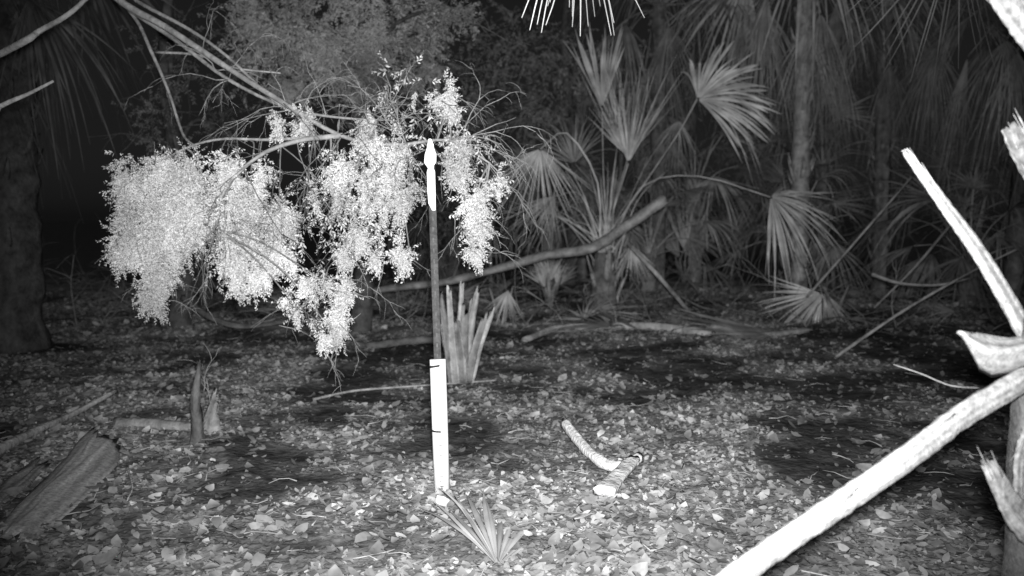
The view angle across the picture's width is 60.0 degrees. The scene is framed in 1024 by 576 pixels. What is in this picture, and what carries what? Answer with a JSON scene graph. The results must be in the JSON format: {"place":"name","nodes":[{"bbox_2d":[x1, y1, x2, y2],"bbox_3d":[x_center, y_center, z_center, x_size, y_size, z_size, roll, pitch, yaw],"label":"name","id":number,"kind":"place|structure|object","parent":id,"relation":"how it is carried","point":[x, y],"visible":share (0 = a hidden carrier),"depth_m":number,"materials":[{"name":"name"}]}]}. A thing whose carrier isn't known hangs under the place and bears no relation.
{"place":"outdoors","nodes":[
{"label":"outdoors","id":0,"kind":"place"},
{"bbox_2d":[0,221,1023,575],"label":"ground","id":1,"kind":"structure","parent":0,"point":[58,247],"depth_m":5.56,"materials":[{"name":"soil"}]},
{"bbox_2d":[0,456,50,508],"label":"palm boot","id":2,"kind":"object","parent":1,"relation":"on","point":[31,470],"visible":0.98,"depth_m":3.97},
{"bbox_2d":[0,389,117,454],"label":"fallen branch","id":3,"kind":"object","parent":1,"relation":"on","point":[9,443],"visible":1,"depth_m":4.83,"materials":[{"name":"grey wood"}]},
{"bbox_2d":[0,0,182,354],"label":"cabbage palm","id":4,"kind":"object","parent":1,"relation":"on","point":[23,326],"visible":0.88,"depth_m":7.83,"materials":[{"name":"grey plant"}]},
{"bbox_2d":[112,417,190,430],"bbox_3d":[-2.000,0.772,4.974,0.505,0.081,0.082,1,5,12],"label":"fallen log","id":5,"kind":"object","parent":1,"relation":"on","point":[157,423],"visible":0.71,"depth_m":4.95,"materials":[{"name":"grey wood"}]},
{"bbox_2d":[93,0,256,328],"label":"cedar tree","id":6,"kind":"object","parent":1,"relation":"on","point":[177,317],"visible":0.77,"depth_m":9.05,"materials":[{"name":"grey plant"}]},
{"bbox_2d":[189,346,221,444],"bbox_3d":[-1.674,0.605,4.840,0.176,0.550,0.556,-1,5,-15],"label":"tree stump","id":7,"kind":"object","parent":1,"relation":"on","point":[209,422],"visible":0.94,"depth_m":4.62,"materials":[{"name":"grey wood"}]},
{"bbox_2d":[180,295,288,328],"bbox_3d":[-2.692,0.228,8.458,1.112,0.301,0.229,1,5,11],"label":"fallen log","id":8,"kind":"object","parent":1,"relation":"on","point":[203,313],"visible":0.92,"depth_m":8.40,"materials":[{"name":"grey wood"}]},
{"bbox_2d":[0,0,560,398],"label":"cedar tree","id":9,"kind":"object","parent":1,"relation":"on","point":[181,215],"visible":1,"depth_m":4.56,"materials":[{"name":"white plant"}]},
{"bbox_2d":[181,0,530,333],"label":"cedar tree","id":10,"kind":"object","parent":1,"relation":"on","point":[347,48],"visible":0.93,"depth_m":8.35,"materials":[{"name":"grey plant"}]},
{"bbox_2d":[364,336,441,349],"bbox_3d":[-0.924,0.496,8.138,0.886,0.101,0.089,-2,5,-21],"label":"fallen log","id":11,"kind":"object","parent":1,"relation":"on","point":[413,340],"visible":0.59,"depth_m":8.08,"materials":[{"name":"grey wood"}]},
{"bbox_2d":[312,379,498,400],"bbox_3d":[-0.728,0.689,6.152,1.408,0.030,0.158,-3,6,-33],"label":"fallen branch","id":12,"kind":"object","parent":1,"relation":"on","point":[344,392],"visible":0.94,"depth_m":6.08,"materials":[{"name":"grey wood"}]},
{"bbox_2d":[424,139,449,492],"bbox_3d":[-0.320,0.181,3.808,0.109,1.623,0.070,-2,5,-28],"label":"measuring post","id":13,"kind":"object","parent":1,"relation":"on","point":[438,383],"visible":0.86,"depth_m":3.80,"materials":[{"name":"white paint"}]},
{"bbox_2d":[349,147,542,288],"bbox_3d":[-1.126,-0.857,15.364,3.538,3.206,3.265,-1,5,-18],"label":"palmetto","id":14,"kind":"object","parent":1,"relation":"on","point":[449,272],"visible":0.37,"depth_m":15.33,"materials":[{"name":"grey plant"}]},
{"bbox_2d":[440,282,494,383],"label":"cut palmetto","id":15,"kind":"object","parent":1,"relation":"on","point":[462,349],"visible":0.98,"depth_m":6.32,"materials":[{"name":"grey plant"}]},
{"bbox_2d":[439,229,506,287],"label":"palmetto","id":16,"kind":"object","parent":1,"relation":"on","point":[466,268],"visible":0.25,"depth_m":14.76,"materials":[{"name":"grey plant"}]},
{"bbox_2d":[416,485,537,563],"bbox_3d":[-0.139,0.916,3.381,0.518,0.213,0.644,2,5,26],"label":"dead palm leaf","id":17,"kind":"object","parent":1,"relation":"on","point":[493,545],"visible":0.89,"depth_m":3.23,"materials":[{"name":"grey plant"}]},
{"bbox_2d":[485,286,523,325],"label":"palmetto","id":18,"kind":"object","parent":1,"relation":"on","point":[506,298],"visible":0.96,"depth_m":9.56,"materials":[{"name":"grey plant"}]},
{"bbox_2d":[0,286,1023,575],"bbox_3d":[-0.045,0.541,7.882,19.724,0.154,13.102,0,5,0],"label":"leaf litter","id":19,"kind":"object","parent":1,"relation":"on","point":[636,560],"visible":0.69,"depth_m":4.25,"materials":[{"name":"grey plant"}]},
{"bbox_2d":[0,427,120,544],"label":"palm boot","id":20,"kind":"object","parent":19,"relation":"on","point":[91,458],"visible":0.98,"depth_m":3.83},
{"bbox_2d":[126,465,133,500],"bbox_3d":[-1.682,0.847,3.903,0.030,0.030,0.590,-2,5,-24],"label":"fallen branch","id":21,"kind":"object","parent":19,"relation":"on","point":[130,476],"visible":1,"depth_m":3.85,"materials":[{"name":"grey wood"}]},
{"bbox_2d":[560,418,643,471],"bbox_3d":[0.372,0.762,4.318,0.228,0.118,0.690,-3,6,-33],"label":"fallen branch","id":22,"kind":"object","parent":19,"relation":"on","point":[587,450],"visible":0.73,"depth_m":4.20,"materials":[{"name":"white wood"}]},
{"bbox_2d":[592,454,639,496],"bbox_3d":[0.469,0.815,3.880,0.106,0.058,0.480,2,5,23],"label":"log","id":23,"kind":"object","parent":19,"relation":"on","point":[609,484],"visible":1,"depth_m":3.77,"materials":[{"name":"white wood"}]},
{"bbox_2d":[871,273,974,286],"bbox_3d":[3.979,-0.082,8.541,1.056,0.133,0.088,0,5,-5],"label":"fallen branch","id":24,"kind":"object","parent":19,"relation":"on","point":[902,283],"visible":0.94,"depth_m":8.51,"materials":[{"name":"grey wood"}]},
{"bbox_2d":[374,194,668,293],"bbox_3d":[-0.049,-0.454,9.848,3.536,1.164,0.224,1,5,6],"label":"leaning log","id":25,"kind":"object","parent":1,"relation":"on","point":[658,203],"visible":0.83,"depth_m":9.74,"materials":[{"name":"grey wood"}]},
{"bbox_2d":[41,206,1023,341],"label":"brush debris","id":26,"kind":"object","parent":1,"relation":"on","point":[822,287],"visible":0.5,"depth_m":10.87,"materials":[{"name":"grey plant"}]},
{"bbox_2d":[522,258,576,306],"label":"palmetto","id":27,"kind":"object","parent":1,"relation":"on","point":[541,280],"visible":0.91,"depth_m":11.42,"materials":[{"name":"grey plant"}]},
{"bbox_2d":[78,270,1023,340],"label":"dead frond litter","id":28,"kind":"object","parent":1,"relation":"on","point":[578,316],"visible":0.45,"depth_m":9.92,"materials":[{"name":"grey plant"}]},
{"bbox_2d":[438,139,666,291],"bbox_3d":[0.665,-0.969,14.440,4.005,3.029,3.725,0,5,0],"label":"palmetto","id":29,"kind":"object","parent":1,"relation":"on","point":[555,242],"visible":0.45,"depth_m":14.14,"materials":[{"name":"grey plant"}]},
{"bbox_2d":[394,0,718,284],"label":"cedar tree","id":30,"kind":"object","parent":1,"relation":"on","point":[568,105],"visible":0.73,"depth_m":14.31,"materials":[{"name":"grey plant"}]},
{"bbox_2d":[490,74,684,278],"bbox_3d":[1.421,-2.194,16.865,3.582,4.249,3.990,2,5,19],"label":"palmetto","id":31,"kind":"object","parent":1,"relation":"on","point":[582,160],"visible":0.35,"depth_m":16.84,"materials":[{"name":"grey plant"}]},
{"bbox_2d":[521,322,714,341],"bbox_3d":[1.009,0.443,9.023,1.983,0.123,0.764,-1,5,-9],"label":"fallen log","id":32,"kind":"object","parent":1,"relation":"on","point":[654,326],"visible":0.63,"depth_m":9.14,"materials":[{"name":"grey wood"}]},
{"bbox_2d":[553,168,747,296],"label":"palmetto","id":33,"kind":"object","parent":1,"relation":"on","point":[653,283],"visible":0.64,"depth_m":14.03,"materials":[{"name":"grey plant"}]},
{"bbox_2d":[627,242,697,321],"bbox_3d":[1.782,-0.038,9.830,0.913,0.944,0.516,-1,5,-16],"label":"leaning stick","id":34,"kind":"object","parent":1,"relation":"on","point":[650,267],"visible":0.84,"depth_m":9.65,"materials":[{"name":"grey wood"}]},
{"bbox_2d":[482,22,847,310],"bbox_3d":[1.749,-1.417,10.913,4.378,3.626,1.494,0,5,5],"label":"palmetto","id":35,"kind":"object","parent":1,"relation":"on","point":[604,263],"visible":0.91,"depth_m":10.88,"materials":[{"name":"grey plant"}]},
{"bbox_2d":[543,0,794,288],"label":"cabbage palm","id":36,"kind":"object","parent":1,"relation":"on","point":[659,67],"visible":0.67,"depth_m":14.24,"materials":[{"name":"grey plant"}]},
{"bbox_2d":[665,195,725,281],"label":"palmetto","id":37,"kind":"object","parent":1,"relation":"on","point":[674,247],"visible":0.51,"depth_m":15.91,"materials":[{"name":"grey plant"}]},
{"bbox_2d":[582,100,810,281],"bbox_3d":[3.167,-1.765,16.097,3.848,3.475,3.959,0,5,0],"label":"palmetto","id":38,"kind":"object","parent":1,"relation":"on","point":[694,233],"visible":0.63,"depth_m":15.68,"materials":[{"name":"grey plant"}]},
{"bbox_2d":[667,307,772,352],"bbox_3d":[2.201,0.522,8.145,1.382,0.602,1.350,-1,5,-16],"label":"dead palm leaf","id":39,"kind":"object","parent":1,"relation":"on","point":[748,331],"visible":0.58,"depth_m":8.55,"materials":[{"name":"grey plant"}]},
{"bbox_2d":[703,201,757,272],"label":"palmetto","id":40,"kind":"object","parent":1,"relation":"on","point":[735,235],"visible":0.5,"depth_m":18.45,"materials":[{"name":"grey plant"}]},
{"bbox_2d":[710,324,812,338],"bbox_3d":[2.573,0.425,8.947,1.139,0.167,0.349,-1,5,-10],"label":"fallen log","id":41,"kind":"object","parent":1,"relation":"on","point":[793,331],"visible":0.44,"depth_m":8.92,"materials":[{"name":"grey wood"}]},
{"bbox_2d":[522,0,1009,89],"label":"cabbage palm","id":42,"kind":"object","parent":1,"relation":"on","point":[892,6],"visible":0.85,"depth_m":6.01,"materials":[{"name":"white plant"}]},
{"bbox_2d":[694,148,912,295],"bbox_3d":[4.723,-0.960,14.607,3.624,2.706,3.096,2,5,24],"label":"palmetto","id":43,"kind":"object","parent":1,"relation":"on","point":[831,257],"visible":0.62,"depth_m":14.24,"materials":[{"name":"grey plant"}]},
{"bbox_2d":[758,276,852,323],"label":"palmetto","id":44,"kind":"object","parent":1,"relation":"on","point":[817,301],"visible":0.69,"depth_m":10.04,"materials":[{"name":"grey plant"}]},
{"bbox_2d":[662,0,952,303],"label":"cabbage palm","id":45,"kind":"object","parent":1,"relation":"on","point":[805,47],"visible":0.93,"depth_m":11.97,"materials":[{"name":"grey plant"}]},
{"bbox_2d":[605,1,1010,275],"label":"cedar tree","id":46,"kind":"object","parent":1,"relation":"on","point":[810,184],"visible":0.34,"depth_m":16.96,"materials":[{"name":"grey plant"}]},
{"bbox_2d":[716,81,919,279],"bbox_3d":[5.989,-2.029,17.134,3.916,3.916,4.217,0,5,0],"label":"palmetto","id":47,"kind":"object","parent":1,"relation":"on","point":[822,169],"visible":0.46,"depth_m":16.90,"materials":[{"name":"grey plant"}]},
{"bbox_2d":[806,177,911,297],"bbox_3d":[3.633,-0.520,9.310,1.019,1.288,0.083,2,5,18],"label":"leaning stick","id":48,"kind":"object","parent":1,"relation":"on","point":[849,248],"visible":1,"depth_m":9.29,"materials":[{"name":"grey wood"}]},
{"bbox_2d":[715,0,1023,575],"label":"broken dry palm","id":49,"kind":"object","parent":1,"relation":"on","point":[994,356],"visible":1,"depth_m":1.99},
{"bbox_2d":[772,0,1020,295],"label":"cabbage palm","id":50,"kind":"object","parent":1,"relation":"on","point":[881,156],"visible":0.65,"depth_m":13.33,"materials":[{"name":"grey plant"}]},
{"bbox_2d":[873,225,950,308],"bbox_3d":[4.066,-0.216,9.012,0.762,0.857,0.026,0,5,0],"label":"leaning stick","id":51,"kind":"object","parent":1,"relation":"on","point":[917,263],"visible":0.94,"depth_m":9.00,"materials":[{"name":"grey wood"}]},
{"bbox_2d":[843,139,1011,288],"bbox_3d":[7.386,-1.051,14.570,3.852,3.011,3.209,2,5,23],"label":"palmetto","id":52,"kind":"object","parent":1,"relation":"on","point":[948,255],"visible":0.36,"depth_m":14.39,"materials":[{"name":"grey plant"}]},
{"bbox_2d":[835,247,1020,356],"bbox_3d":[3.688,0.117,7.763,1.876,0.939,0.104,-1,5,-14],"label":"leaning stick","id":53,"kind":"object","parent":1,"relation":"on","point":[853,344],"visible":0.91,"depth_m":7.64,"materials":[{"name":"grey wood"}]},
{"bbox_2d":[843,162,1023,312],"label":"palmetto","id":54,"kind":"object","parent":1,"relation":"on","point":[962,264],"visible":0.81,"depth_m":11.96,"materials":[{"name":"grey plant"}]},
{"bbox_2d":[893,364,981,388],"bbox_3d":[2.163,0.455,4.517,0.419,0.095,0.088,3,5,28],"label":"fallen branch","id":55,"kind":"object","parent":1,"relation":"on","point":[956,386],"visible":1,"depth_m":4.48,"materials":[{"name":"grey wood"}]},
{"bbox_2d":[875,0,1023,303],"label":"cabbage palm","id":56,"kind":"object","parent":1,"relation":"on","point":[1015,278],"visible":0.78,"depth_m":12.03,"materials":[{"name":"grey plant"}]},
{"bbox_2d":[30,0,1019,220],"label":"sky","id":57,"kind":"structure","parent":0,"point":[87,185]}
]}

